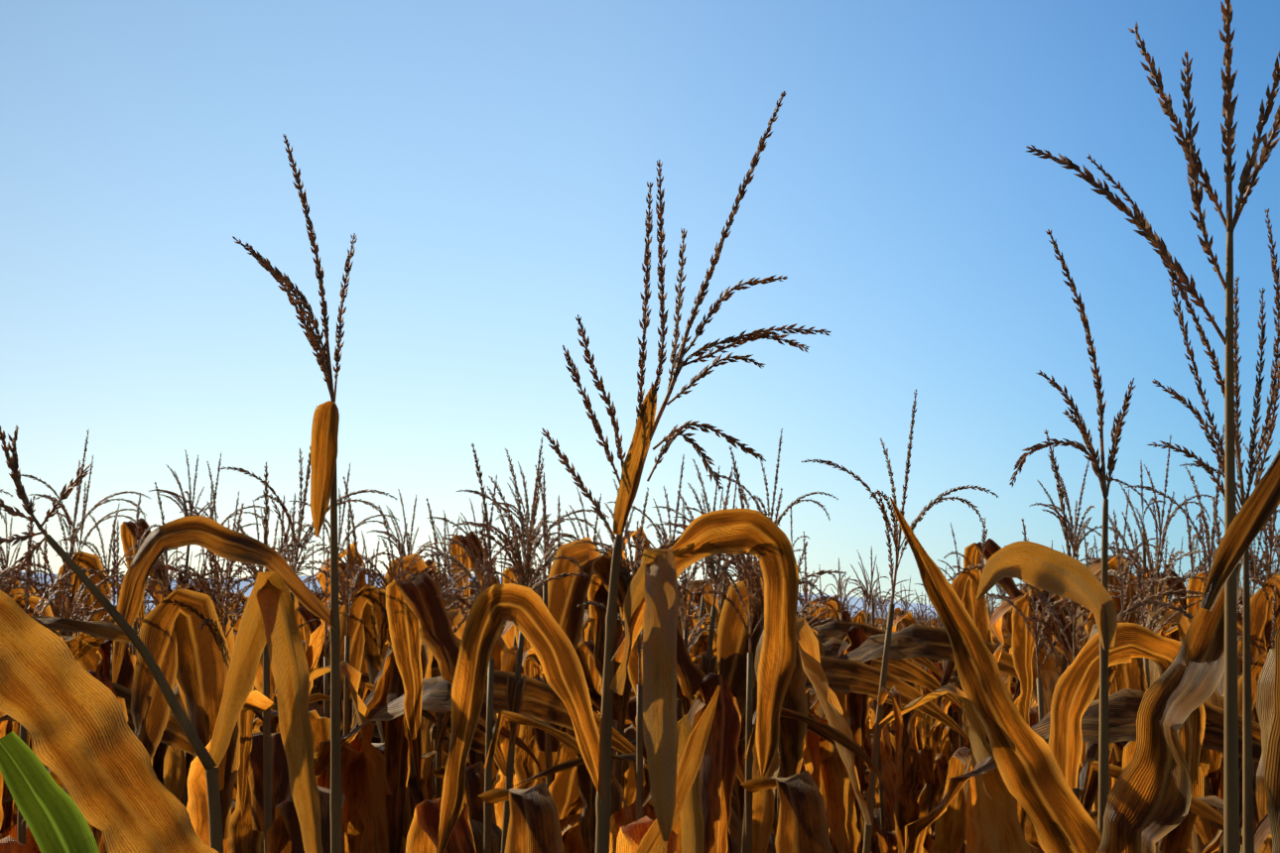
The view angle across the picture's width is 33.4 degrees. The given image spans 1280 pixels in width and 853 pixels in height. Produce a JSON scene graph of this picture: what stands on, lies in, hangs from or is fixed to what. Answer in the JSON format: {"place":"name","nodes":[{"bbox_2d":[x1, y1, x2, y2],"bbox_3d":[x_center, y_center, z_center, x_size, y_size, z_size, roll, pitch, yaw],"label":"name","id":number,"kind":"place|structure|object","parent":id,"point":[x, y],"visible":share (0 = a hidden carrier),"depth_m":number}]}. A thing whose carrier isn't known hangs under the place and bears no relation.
{"place":"outdoors","nodes":[
{"label":"outdoors","id":0,"kind":"place"},
{"bbox_2d":[0,731,99,852],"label":"corn leaf","id":1,"kind":"object","parent":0,"point":[52,815],"visible":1,"depth_m":0.72},
{"bbox_2d":[0,590,218,852],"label":"corn plant","id":2,"kind":"object","parent":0,"point":[61,704],"visible":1,"depth_m":1.34},
{"bbox_2d":[0,425,323,852],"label":"corn plant","id":3,"kind":"object","parent":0,"point":[268,617],"visible":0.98,"depth_m":1.55},
{"bbox_2d":[112,133,357,852],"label":"corn plant","id":4,"kind":"object","parent":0,"point":[215,538],"visible":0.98,"depth_m":1.68},
{"bbox_2d":[0,569,938,622],"bbox_3d":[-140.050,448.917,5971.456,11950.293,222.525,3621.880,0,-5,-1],"label":"distant hills","id":5,"kind":"structure","parent":0,"point":[853,600],"depth_m":6656.30},
{"bbox_2d":[436,91,831,852],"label":"corn plant","id":6,"kind":"object","parent":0,"point":[651,603],"visible":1,"depth_m":1.57},
{"bbox_2d":[0,0,1279,609],"label":"sky","id":7,"kind":"structure","parent":0,"point":[489,164]},
{"bbox_2d":[659,714,704,852],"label":"corn plant","id":8,"kind":"object","parent":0,"point":[692,829],"visible":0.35,"depth_m":1.69},
{"bbox_2d":[889,497,1242,852],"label":"corn plant leaves","id":9,"kind":"object","parent":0,"point":[1148,803],"visible":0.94,"depth_m":1.49},
{"bbox_2d":[976,229,1205,834],"bbox_3d":[0.345,0.837,1.551,0.189,1.971,0.127,0,-5,-1],"label":"corn plant","id":10,"kind":"object","parent":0,"point":[1106,646],"visible":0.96,"depth_m":1.60},
{"bbox_2d":[1025,0,1279,852],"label":"corn plant","id":11,"kind":"object","parent":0,"point":[1230,760],"depth_m":0.99},
{"bbox_2d":[1086,153,1279,852],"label":"corn plant","id":12,"kind":"object","parent":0,"point":[1247,817],"visible":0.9,"depth_m":1.72}
]}

